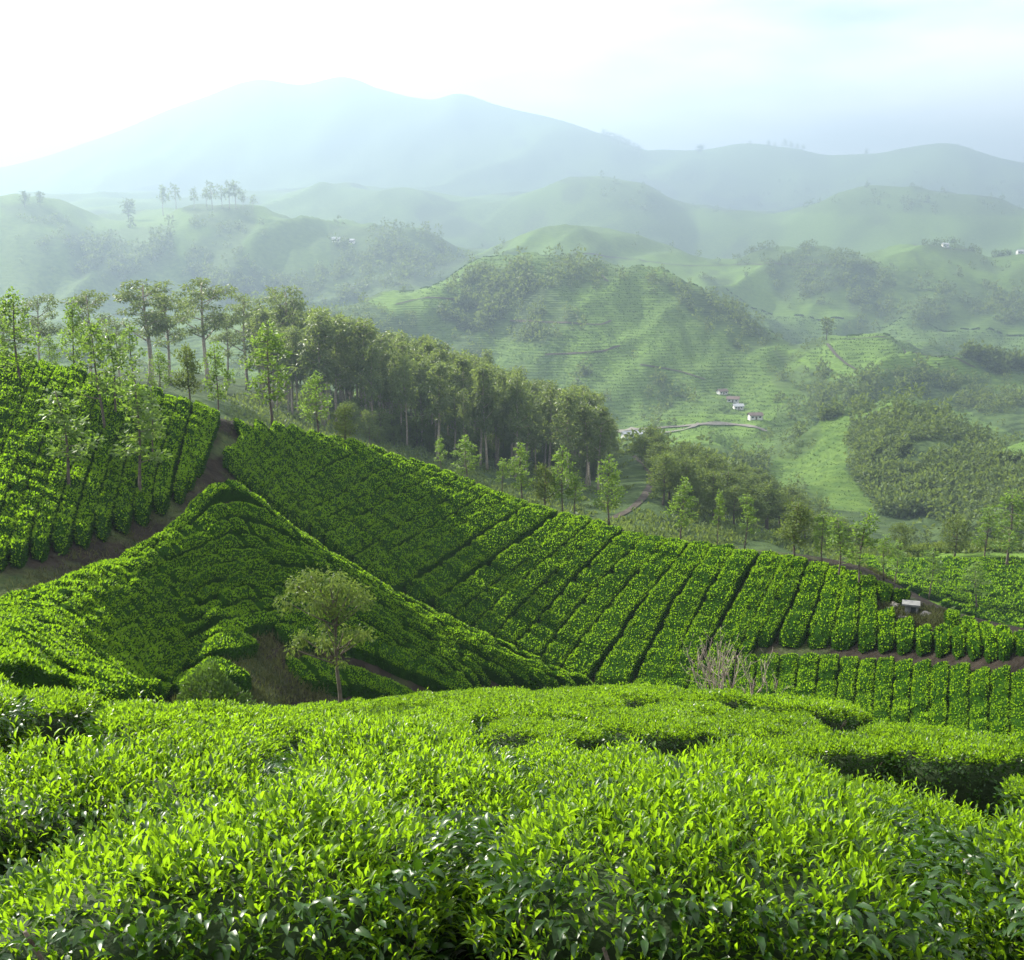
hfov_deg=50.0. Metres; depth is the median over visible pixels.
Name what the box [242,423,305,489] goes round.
tea hedge
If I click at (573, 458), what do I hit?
young tree
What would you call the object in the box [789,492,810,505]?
woodland tree
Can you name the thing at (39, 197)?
distant tree
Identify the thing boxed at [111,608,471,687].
tea hedge
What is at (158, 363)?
shade tree
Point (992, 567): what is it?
tea hedge
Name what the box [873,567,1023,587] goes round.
tea hedge
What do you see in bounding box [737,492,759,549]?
shade tree
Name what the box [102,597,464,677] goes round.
tea hedge
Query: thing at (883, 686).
tea hedge
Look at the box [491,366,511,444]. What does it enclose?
eucalyptus tree
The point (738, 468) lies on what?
woodland tree
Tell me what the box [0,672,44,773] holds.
tea bush
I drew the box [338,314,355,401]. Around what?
eucalyptus tree
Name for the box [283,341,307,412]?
eucalyptus tree
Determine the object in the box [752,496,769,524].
woodland tree
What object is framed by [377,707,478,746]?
tea bush
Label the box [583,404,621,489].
eucalyptus tree
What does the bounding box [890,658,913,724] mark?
tea hedge
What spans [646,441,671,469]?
woodland tree
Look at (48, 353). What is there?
shade tree
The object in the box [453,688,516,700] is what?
tea bush
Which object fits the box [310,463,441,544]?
tea hedge
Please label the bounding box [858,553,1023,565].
tea hedge
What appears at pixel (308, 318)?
eucalyptus tree
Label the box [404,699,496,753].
tea bush
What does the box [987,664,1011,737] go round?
tea hedge
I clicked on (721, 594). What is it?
tea hedge
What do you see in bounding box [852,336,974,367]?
hill track
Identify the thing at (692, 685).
tea hedge
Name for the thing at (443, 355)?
eucalyptus tree
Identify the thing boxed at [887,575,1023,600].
tea hedge
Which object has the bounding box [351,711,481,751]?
tea bush
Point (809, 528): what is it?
woodland tree
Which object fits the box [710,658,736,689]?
tea hedge
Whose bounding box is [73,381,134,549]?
tea hedge
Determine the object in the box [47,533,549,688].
tea hedge
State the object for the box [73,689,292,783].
tea bush
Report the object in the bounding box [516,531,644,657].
tea hedge
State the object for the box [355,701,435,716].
tea bush
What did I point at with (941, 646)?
tea hedge
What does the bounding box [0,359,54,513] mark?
tea hedge
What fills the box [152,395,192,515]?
tea hedge
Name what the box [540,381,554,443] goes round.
eucalyptus tree
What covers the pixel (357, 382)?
eucalyptus tree
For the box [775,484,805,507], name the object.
woodland tree
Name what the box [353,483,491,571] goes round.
tea hedge
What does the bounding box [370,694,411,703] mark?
tea bush
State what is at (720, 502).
shade tree
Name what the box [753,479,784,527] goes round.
woodland tree
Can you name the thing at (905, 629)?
tea hedge
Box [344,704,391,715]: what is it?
tea bush
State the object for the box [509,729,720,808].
tea bush
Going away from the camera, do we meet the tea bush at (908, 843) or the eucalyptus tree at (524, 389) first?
the tea bush at (908, 843)
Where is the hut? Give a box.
[902,599,919,614]
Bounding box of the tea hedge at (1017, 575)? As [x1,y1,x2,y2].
[867,562,1023,580]
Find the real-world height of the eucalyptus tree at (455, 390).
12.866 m
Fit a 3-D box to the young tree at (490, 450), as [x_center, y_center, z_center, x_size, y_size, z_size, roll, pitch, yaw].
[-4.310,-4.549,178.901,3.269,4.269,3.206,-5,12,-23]
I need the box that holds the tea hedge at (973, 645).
[960,615,982,661]
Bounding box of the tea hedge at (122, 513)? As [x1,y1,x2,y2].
[112,386,163,535]
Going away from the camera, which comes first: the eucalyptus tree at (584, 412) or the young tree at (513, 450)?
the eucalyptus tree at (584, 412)
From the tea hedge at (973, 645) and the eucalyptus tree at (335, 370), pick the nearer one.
the tea hedge at (973, 645)
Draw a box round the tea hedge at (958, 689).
[946,662,971,730]
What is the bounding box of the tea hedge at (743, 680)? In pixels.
[733,654,756,695]
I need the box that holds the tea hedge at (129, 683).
[0,621,142,701]
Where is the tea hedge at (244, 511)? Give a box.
[0,501,577,686]
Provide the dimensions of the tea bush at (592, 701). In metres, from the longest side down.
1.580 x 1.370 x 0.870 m
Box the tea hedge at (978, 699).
[967,665,990,732]
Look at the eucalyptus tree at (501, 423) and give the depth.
173.23 m
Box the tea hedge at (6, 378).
[0,352,22,406]
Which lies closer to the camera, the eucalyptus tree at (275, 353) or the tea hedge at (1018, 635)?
the tea hedge at (1018, 635)
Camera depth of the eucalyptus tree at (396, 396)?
172.98 m
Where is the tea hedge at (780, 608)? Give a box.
[756,556,808,647]
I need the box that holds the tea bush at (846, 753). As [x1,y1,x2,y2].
[751,725,901,794]
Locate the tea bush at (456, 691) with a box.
[437,688,468,693]
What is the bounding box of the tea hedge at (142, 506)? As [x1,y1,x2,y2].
[133,394,176,527]
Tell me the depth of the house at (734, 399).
638.90 m
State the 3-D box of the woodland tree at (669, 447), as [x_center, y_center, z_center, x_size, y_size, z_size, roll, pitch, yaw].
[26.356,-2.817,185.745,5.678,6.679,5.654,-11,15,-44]
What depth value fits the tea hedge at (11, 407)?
48.44 m
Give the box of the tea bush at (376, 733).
[265,699,529,788]
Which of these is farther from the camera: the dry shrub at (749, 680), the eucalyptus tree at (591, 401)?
the eucalyptus tree at (591, 401)
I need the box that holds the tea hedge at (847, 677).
[835,656,859,704]
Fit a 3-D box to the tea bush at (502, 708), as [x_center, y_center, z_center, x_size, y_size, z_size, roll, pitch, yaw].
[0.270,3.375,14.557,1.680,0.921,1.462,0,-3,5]
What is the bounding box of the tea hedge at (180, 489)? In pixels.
[172,400,204,504]
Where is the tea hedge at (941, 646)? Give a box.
[932,623,951,658]
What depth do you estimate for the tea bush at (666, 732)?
12.48 m
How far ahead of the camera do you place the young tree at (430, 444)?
171.51 m
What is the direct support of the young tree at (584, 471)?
on the hill ground
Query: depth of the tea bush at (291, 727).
10.19 m
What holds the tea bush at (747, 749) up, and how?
on the hill ground
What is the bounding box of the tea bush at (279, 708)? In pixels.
[248,702,330,717]
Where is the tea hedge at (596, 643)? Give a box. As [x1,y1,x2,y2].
[562,537,688,679]
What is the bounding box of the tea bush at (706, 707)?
[644,698,734,716]
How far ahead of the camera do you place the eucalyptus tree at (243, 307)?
192.45 m
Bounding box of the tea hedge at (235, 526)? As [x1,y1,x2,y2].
[24,517,559,688]
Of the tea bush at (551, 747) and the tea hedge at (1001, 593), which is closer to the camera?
the tea bush at (551, 747)
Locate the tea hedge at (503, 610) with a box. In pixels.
[475,519,605,636]
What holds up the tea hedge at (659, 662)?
on the hill ground
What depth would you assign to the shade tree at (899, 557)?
107.82 m
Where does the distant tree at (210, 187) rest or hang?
on the hill ground
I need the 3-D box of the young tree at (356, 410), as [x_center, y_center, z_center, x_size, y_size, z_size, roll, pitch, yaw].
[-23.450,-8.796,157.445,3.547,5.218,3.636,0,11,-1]
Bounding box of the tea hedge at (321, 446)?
[260,434,344,505]
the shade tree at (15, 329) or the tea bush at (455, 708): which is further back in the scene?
the shade tree at (15, 329)
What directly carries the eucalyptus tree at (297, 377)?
on the hill ground
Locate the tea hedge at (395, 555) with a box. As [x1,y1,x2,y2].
[366,489,508,580]
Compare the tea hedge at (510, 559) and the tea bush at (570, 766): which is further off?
the tea hedge at (510, 559)
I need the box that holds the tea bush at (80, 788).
[0,715,309,904]
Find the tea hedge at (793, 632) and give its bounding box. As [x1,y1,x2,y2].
[778,561,829,648]
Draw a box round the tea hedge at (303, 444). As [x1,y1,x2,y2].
[250,429,325,496]
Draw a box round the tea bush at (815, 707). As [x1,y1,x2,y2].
[741,691,857,734]
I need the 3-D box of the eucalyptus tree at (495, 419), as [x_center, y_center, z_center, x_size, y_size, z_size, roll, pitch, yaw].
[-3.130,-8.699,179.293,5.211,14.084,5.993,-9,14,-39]
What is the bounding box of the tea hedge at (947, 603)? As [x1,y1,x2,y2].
[938,598,1023,623]
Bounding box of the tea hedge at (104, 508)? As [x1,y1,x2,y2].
[94,382,149,541]
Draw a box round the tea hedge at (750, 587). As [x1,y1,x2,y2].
[700,550,778,685]
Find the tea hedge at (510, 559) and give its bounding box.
[433,512,575,617]
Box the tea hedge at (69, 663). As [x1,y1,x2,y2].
[0,631,119,684]
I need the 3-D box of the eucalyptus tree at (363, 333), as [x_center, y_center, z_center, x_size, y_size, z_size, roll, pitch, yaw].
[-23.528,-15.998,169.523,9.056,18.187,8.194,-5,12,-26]
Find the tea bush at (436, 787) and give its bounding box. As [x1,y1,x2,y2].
[255,727,565,959]
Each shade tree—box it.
[0,286,42,377]
[36,381,104,485]
[39,334,61,365]
[55,297,89,363]
[67,313,120,428]
[92,319,142,410]
[108,375,172,491]
[118,322,147,383]
[137,384,171,454]
[145,348,174,388]
[169,342,202,400]
[201,340,235,410]
[238,318,293,424]
[295,370,333,431]
[328,404,357,439]
[433,435,447,469]
[451,434,482,476]
[492,457,512,491]
[507,442,534,498]
[529,461,559,505]
[548,445,578,511]
[566,470,586,514]
[591,454,627,525]
[663,476,698,538]
[709,489,727,544]
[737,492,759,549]
[772,498,814,555]
[811,510,834,561]
[826,511,857,574]
[839,508,880,583]
[874,533,898,580]
[882,539,911,580]
[888,521,914,550]
[918,547,948,599]
[939,512,974,556]
[955,557,992,607]
[970,504,1008,555]
[989,488,1023,564]
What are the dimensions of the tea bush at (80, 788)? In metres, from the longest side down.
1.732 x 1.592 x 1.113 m
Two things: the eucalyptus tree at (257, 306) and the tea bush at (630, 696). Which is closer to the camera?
the tea bush at (630, 696)
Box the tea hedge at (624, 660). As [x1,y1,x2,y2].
[593,541,711,685]
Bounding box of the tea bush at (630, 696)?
[578,685,661,707]
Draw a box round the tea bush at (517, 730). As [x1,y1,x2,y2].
[478,707,611,753]
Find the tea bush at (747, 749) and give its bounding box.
[664,725,854,785]
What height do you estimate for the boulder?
0.405 m
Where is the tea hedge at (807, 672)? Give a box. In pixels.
[794,651,818,697]
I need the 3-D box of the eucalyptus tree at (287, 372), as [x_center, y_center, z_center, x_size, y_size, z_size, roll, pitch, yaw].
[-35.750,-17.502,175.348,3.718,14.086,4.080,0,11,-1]
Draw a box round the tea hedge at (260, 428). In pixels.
[228,419,268,478]
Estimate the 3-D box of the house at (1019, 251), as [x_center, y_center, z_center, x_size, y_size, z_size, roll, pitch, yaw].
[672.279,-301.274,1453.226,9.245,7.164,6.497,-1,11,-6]
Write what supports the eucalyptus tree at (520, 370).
on the hill ground
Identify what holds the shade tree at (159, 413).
on the hill ground
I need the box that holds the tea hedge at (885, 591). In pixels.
[876,580,893,603]
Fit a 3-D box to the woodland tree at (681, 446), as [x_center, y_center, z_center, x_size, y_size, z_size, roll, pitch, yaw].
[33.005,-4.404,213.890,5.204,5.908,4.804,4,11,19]
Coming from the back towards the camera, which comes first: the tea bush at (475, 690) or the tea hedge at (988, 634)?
the tea hedge at (988, 634)
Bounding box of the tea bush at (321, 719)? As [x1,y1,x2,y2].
[282,708,370,748]
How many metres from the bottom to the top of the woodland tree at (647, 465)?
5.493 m
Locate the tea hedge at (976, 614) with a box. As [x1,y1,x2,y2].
[960,608,1023,627]
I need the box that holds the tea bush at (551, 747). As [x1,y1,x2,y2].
[477,726,609,775]
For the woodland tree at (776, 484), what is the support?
on the hill ground
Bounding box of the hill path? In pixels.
[826,343,858,369]
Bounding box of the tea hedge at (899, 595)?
[893,587,910,605]
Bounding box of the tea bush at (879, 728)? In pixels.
[853,718,989,792]
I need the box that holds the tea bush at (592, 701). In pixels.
[541,692,627,710]
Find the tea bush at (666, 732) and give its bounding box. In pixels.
[599,709,732,757]
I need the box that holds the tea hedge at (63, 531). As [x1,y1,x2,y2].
[51,377,119,555]
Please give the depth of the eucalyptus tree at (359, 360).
178.50 m
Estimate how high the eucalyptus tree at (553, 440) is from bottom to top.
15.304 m
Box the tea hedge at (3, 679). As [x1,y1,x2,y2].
[0,672,16,690]
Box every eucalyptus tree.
[0,312,23,351]
[11,294,64,360]
[47,289,128,372]
[101,279,186,384]
[105,324,134,378]
[132,292,199,384]
[169,277,248,385]
[197,311,242,386]
[220,292,256,390]
[236,312,269,395]
[238,306,275,398]
[247,303,277,390]
[252,325,290,408]
[254,284,307,400]
[255,340,285,406]
[269,303,297,398]
[276,324,313,414]
[279,326,296,411]
[281,324,300,402]
[282,328,307,409]
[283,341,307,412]
[291,307,338,425]
[292,307,304,388]
[299,305,328,403]
[300,314,340,420]
[301,306,336,413]
[312,311,362,421]
[329,331,355,402]
[330,338,355,403]
[333,317,392,425]
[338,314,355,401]
[339,322,357,395]
[347,325,375,415]
[352,317,375,406]
[353,315,374,401]
[354,342,384,419]
[373,345,391,417]
[374,350,393,417]
[376,334,396,413]
[382,335,396,413]
[383,330,400,408]
[383,360,398,406]
[386,347,419,417]
[386,352,418,445]
[388,338,416,411]
[388,364,409,433]
[392,329,416,355]
[409,338,421,420]
[410,360,454,458]
[410,364,429,445]
[411,355,433,424]
[413,338,436,424]
[415,347,426,417]
[417,335,433,421]
[422,346,457,447]
[424,353,448,447]
[433,339,453,353]
[444,379,471,455]
[447,349,472,436]
[448,353,479,454]
[453,388,474,466]
[466,354,482,433]
[468,362,498,469]
[469,358,498,466]
[471,385,505,466]
[480,349,495,369]
[488,368,509,464]
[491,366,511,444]
[496,380,529,455]
[497,380,519,473]
[500,370,530,464]
[501,372,534,465]
[503,373,537,477]
[510,365,529,381]
[518,389,547,476]
[527,379,543,457]
[528,402,547,473]
[533,380,570,479]
[534,389,548,464]
[534,393,548,462]
[537,378,545,441]
[539,393,569,476]
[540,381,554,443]
[541,398,559,474]
[543,388,582,485]
[547,387,592,481]
[564,400,603,486]
[565,383,584,403]
[575,406,600,485]
[579,385,599,405]
[582,389,604,409]
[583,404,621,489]
[584,389,605,408]
[602,420,621,480]
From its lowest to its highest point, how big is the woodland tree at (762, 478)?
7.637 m
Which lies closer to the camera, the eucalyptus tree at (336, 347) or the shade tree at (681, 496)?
the shade tree at (681, 496)
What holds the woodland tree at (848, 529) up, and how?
on the hill ground
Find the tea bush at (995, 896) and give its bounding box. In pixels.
[923,799,1023,959]
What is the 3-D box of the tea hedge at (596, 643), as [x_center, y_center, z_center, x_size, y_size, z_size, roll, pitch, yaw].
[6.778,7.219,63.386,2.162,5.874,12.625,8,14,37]
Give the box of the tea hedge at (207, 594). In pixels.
[76,570,490,686]
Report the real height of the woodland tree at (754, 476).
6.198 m
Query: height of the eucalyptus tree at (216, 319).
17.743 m
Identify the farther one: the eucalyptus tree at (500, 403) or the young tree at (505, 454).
the young tree at (505, 454)
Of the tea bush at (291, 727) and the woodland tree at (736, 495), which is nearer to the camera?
the tea bush at (291, 727)
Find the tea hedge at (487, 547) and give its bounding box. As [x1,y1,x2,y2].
[405,503,557,606]
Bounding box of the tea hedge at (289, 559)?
[68,546,538,691]
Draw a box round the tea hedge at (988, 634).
[978,620,998,662]
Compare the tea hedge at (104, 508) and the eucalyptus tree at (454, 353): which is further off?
the eucalyptus tree at (454, 353)
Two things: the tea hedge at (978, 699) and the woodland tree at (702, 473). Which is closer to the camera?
the tea hedge at (978, 699)
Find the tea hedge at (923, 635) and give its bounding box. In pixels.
[913,623,933,656]
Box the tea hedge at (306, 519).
[297,457,424,534]
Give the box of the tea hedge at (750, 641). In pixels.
[738,553,794,655]
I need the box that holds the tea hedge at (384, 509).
[323,469,458,553]
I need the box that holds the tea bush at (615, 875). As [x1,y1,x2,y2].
[452,744,978,959]
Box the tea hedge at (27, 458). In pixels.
[0,364,69,572]
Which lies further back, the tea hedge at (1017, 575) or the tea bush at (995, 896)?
the tea hedge at (1017, 575)
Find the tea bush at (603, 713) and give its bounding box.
[576,705,682,746]
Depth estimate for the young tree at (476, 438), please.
174.43 m
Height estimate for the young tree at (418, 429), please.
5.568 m
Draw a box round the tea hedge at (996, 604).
[906,584,1023,612]
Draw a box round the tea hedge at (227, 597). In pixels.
[86,584,481,687]
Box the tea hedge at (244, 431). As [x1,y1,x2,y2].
[222,418,253,470]
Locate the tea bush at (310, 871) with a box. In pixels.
[0,753,480,959]
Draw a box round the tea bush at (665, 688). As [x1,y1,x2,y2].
[611,681,687,697]
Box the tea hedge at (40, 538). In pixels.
[29,371,103,562]
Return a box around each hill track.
[397,297,453,303]
[510,320,610,324]
[545,345,619,354]
[574,252,844,265]
[640,364,704,379]
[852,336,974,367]
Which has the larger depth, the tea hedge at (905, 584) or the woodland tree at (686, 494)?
the woodland tree at (686, 494)
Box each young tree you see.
[334,401,363,433]
[336,400,360,434]
[346,397,365,422]
[357,409,380,443]
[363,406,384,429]
[366,408,394,440]
[397,417,420,444]
[403,417,429,445]
[424,435,436,450]
[425,424,441,446]
[450,425,467,442]
[452,440,463,455]
[467,430,488,460]
[482,440,495,461]
[483,431,504,457]
[499,437,509,457]
[499,446,510,460]
[505,443,519,458]
[536,451,543,462]
[540,440,558,469]
[564,453,585,479]
[574,455,585,474]
[579,453,605,477]
[590,461,599,479]
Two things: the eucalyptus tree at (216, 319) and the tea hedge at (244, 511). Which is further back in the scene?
the eucalyptus tree at (216, 319)
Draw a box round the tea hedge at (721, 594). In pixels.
[664,548,758,689]
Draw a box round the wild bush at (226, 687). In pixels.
[173,655,255,705]
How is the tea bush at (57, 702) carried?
on the hill ground
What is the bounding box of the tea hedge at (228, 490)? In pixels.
[0,478,593,686]
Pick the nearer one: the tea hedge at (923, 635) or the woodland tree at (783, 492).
the tea hedge at (923, 635)
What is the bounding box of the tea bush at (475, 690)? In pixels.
[458,685,531,695]
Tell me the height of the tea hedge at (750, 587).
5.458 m
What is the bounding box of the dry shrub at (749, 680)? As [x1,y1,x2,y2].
[688,644,790,695]
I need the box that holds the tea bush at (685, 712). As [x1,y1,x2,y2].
[600,705,708,737]
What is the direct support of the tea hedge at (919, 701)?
on the hill ground
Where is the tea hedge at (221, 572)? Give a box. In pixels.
[68,558,515,687]
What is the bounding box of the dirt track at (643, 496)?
[610,455,654,517]
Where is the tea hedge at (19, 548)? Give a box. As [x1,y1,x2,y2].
[7,363,86,568]
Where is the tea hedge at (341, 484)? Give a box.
[288,452,406,526]
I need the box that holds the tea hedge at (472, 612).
[455,515,591,627]
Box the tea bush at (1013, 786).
[992,773,1023,824]
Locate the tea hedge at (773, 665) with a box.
[753,652,779,694]
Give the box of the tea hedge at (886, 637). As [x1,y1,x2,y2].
[876,606,895,653]
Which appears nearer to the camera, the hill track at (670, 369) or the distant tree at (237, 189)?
the hill track at (670, 369)
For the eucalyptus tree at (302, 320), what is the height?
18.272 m
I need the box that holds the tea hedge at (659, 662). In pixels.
[634,544,734,684]
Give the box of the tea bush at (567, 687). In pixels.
[538,682,606,690]
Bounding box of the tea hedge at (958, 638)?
[950,623,965,660]
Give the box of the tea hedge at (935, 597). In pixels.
[919,590,1023,617]
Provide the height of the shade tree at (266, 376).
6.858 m
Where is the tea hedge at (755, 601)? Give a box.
[718,554,784,665]
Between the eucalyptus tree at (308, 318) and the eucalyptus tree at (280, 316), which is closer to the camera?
the eucalyptus tree at (308, 318)
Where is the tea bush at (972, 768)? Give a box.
[879,724,1023,826]
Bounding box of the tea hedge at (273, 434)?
[234,421,286,483]
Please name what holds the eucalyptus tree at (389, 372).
on the hill ground
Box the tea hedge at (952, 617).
[943,608,960,629]
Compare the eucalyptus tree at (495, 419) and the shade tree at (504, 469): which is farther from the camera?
the eucalyptus tree at (495, 419)
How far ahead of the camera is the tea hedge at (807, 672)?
54.38 m
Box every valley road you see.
[617,421,766,431]
[665,422,701,431]
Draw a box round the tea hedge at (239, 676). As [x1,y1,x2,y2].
[162,655,252,701]
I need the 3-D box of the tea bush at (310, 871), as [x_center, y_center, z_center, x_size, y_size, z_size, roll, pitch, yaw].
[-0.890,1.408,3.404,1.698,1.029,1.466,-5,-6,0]
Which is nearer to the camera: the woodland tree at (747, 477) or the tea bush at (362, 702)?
the tea bush at (362, 702)
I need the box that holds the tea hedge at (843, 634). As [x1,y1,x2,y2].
[829,570,861,650]
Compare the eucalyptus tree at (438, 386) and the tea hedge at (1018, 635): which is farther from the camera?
the eucalyptus tree at (438, 386)
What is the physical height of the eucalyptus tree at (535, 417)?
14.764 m
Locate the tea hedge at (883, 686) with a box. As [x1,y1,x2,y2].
[871,656,895,735]
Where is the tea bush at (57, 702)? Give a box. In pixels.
[0,682,105,790]
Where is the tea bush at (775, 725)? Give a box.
[704,706,829,746]
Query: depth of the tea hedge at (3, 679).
15.15 m
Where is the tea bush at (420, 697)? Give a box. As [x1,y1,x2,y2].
[374,687,459,707]
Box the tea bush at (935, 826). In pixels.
[912,804,1023,957]
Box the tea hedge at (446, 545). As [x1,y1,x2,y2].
[380,495,527,592]
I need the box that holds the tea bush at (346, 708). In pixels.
[271,701,360,714]
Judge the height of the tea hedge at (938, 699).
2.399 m
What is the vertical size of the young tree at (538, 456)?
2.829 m
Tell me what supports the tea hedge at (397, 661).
on the hill ground
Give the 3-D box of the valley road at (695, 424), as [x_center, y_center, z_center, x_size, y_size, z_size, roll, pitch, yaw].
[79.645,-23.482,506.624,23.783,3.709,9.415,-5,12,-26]
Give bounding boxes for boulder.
[889,601,898,606]
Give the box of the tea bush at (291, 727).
[174,695,334,769]
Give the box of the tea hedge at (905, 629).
[894,616,915,655]
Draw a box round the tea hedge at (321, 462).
[269,437,366,512]
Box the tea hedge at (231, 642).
[127,627,259,681]
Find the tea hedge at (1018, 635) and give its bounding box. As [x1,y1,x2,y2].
[1012,629,1023,656]
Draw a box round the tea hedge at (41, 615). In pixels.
[0,597,166,700]
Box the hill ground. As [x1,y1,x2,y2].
[0,77,1023,959]
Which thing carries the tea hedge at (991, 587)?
on the hill ground
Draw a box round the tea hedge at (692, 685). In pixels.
[687,660,713,690]
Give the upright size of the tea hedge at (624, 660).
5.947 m
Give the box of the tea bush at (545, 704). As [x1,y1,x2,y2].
[513,698,590,719]
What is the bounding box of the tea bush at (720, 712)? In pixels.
[709,705,819,726]
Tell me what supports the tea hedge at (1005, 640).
on the hill ground
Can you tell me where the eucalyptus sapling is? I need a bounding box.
[272,563,377,702]
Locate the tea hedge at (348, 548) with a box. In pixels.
[336,476,475,562]
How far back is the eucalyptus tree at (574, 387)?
201.38 m
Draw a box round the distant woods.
[0,168,1023,542]
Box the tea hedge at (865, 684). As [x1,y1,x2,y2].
[853,657,877,727]
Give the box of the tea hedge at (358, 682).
[285,655,414,700]
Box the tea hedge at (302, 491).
[279,444,386,519]
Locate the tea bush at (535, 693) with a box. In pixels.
[498,691,563,697]
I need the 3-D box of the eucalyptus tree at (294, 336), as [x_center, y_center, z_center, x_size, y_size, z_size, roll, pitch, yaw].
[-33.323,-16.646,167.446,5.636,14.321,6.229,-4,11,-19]
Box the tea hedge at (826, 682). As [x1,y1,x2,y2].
[814,653,839,700]
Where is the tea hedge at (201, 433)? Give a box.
[184,404,210,490]
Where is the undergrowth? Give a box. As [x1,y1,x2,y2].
[219,391,1023,614]
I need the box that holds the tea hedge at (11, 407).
[0,355,37,455]
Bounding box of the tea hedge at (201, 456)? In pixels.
[192,408,220,477]
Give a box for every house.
[621,431,632,438]
[716,388,727,394]
[726,396,739,403]
[732,403,744,409]
[747,412,763,419]
[1016,250,1023,253]
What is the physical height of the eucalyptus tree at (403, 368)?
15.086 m
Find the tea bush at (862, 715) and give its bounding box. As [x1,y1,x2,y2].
[767,690,872,731]
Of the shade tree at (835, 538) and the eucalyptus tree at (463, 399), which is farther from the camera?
the eucalyptus tree at (463, 399)
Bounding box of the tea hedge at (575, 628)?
[540,535,665,668]
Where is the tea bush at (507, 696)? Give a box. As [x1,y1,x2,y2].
[459,690,548,704]
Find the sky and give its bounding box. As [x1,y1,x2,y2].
[0,0,1023,166]
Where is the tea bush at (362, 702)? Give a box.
[297,697,376,709]
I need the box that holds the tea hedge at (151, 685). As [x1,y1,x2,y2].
[0,612,164,702]
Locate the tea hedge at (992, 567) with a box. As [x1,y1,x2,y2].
[861,558,1023,573]
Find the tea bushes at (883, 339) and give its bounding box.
[331,252,1023,524]
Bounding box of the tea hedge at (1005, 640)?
[993,624,1014,661]
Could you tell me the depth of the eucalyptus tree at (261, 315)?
181.58 m
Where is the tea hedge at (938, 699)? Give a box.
[927,661,950,726]
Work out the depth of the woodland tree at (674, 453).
181.19 m
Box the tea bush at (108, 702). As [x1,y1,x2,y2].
[79,694,186,746]
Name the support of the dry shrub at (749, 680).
on the hill ground
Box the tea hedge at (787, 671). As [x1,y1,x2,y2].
[774,653,799,694]
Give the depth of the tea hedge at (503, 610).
64.63 m
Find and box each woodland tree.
[630,434,658,468]
[632,425,663,454]
[642,449,658,474]
[644,450,684,502]
[645,451,681,505]
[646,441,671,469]
[649,432,667,454]
[652,444,681,467]
[659,449,683,468]
[667,455,701,494]
[671,478,705,512]
[671,480,698,509]
[674,443,691,453]
[676,439,690,452]
[678,442,704,457]
[682,465,713,511]
[691,453,716,484]
[693,451,722,501]
[696,468,732,519]
[702,485,725,517]
[709,466,747,520]
[713,455,728,466]
[714,462,747,491]
[721,483,753,523]
[730,462,753,500]
[736,471,755,503]
[736,489,768,521]
[739,484,770,517]
[745,473,758,491]
[750,467,775,479]
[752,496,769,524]
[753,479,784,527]
[755,472,780,487]
[758,487,786,528]
[769,487,789,523]
[771,480,785,510]
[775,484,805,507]
[777,495,800,526]
[782,501,813,523]
[785,511,805,535]
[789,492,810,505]
[803,496,814,510]
[804,517,813,541]
[809,512,837,539]
[842,524,853,544]
[850,526,869,543]
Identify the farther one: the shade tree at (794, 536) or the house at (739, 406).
the house at (739, 406)
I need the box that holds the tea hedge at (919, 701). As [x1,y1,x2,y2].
[908,659,931,725]
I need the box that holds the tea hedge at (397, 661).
[273,617,478,691]
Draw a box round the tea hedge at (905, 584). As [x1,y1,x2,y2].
[896,579,1023,607]
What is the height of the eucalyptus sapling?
3.313 m
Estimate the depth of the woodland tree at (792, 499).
172.93 m
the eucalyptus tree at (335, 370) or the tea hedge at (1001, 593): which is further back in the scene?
the eucalyptus tree at (335, 370)
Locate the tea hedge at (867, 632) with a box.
[857,574,878,652]
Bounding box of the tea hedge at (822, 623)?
[806,565,846,648]
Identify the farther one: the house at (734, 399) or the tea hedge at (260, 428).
the house at (734, 399)
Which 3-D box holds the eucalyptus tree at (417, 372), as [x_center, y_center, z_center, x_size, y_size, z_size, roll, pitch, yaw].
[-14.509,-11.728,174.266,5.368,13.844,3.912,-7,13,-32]
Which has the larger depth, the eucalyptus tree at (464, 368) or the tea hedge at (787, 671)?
the eucalyptus tree at (464, 368)
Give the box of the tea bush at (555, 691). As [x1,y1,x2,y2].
[530,687,585,694]
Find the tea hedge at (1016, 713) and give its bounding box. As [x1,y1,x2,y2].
[1009,668,1023,762]
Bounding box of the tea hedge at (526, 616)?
[494,524,622,646]
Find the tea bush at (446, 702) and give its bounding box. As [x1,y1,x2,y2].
[406,696,473,706]
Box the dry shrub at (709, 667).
[680,625,761,689]
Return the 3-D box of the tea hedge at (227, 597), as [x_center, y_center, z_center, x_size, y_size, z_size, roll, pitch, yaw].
[-9.049,6.602,40.843,5.982,8.423,20.617,6,12,30]
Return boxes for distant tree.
[17,191,30,205]
[34,191,44,203]
[118,197,135,219]
[156,185,170,215]
[167,182,181,208]
[189,187,198,200]
[200,186,210,205]
[202,180,217,208]
[213,184,226,208]
[222,180,235,208]
[227,179,242,208]
[238,189,246,201]
[695,144,705,153]
[819,316,835,339]
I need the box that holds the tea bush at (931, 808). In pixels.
[822,764,1002,940]
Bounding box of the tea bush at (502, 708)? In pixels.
[474,696,594,751]
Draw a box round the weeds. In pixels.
[1,416,960,704]
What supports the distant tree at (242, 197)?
on the hill ground
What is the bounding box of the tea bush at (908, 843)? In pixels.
[573,738,952,918]
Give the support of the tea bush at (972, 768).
on the hill ground
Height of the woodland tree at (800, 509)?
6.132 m
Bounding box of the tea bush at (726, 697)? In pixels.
[658,688,752,710]
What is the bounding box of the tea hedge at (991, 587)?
[881,571,1023,594]
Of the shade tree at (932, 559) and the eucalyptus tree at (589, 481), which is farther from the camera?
the eucalyptus tree at (589, 481)
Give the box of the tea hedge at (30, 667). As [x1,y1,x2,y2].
[0,643,131,708]
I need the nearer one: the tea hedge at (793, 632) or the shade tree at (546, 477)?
the tea hedge at (793, 632)

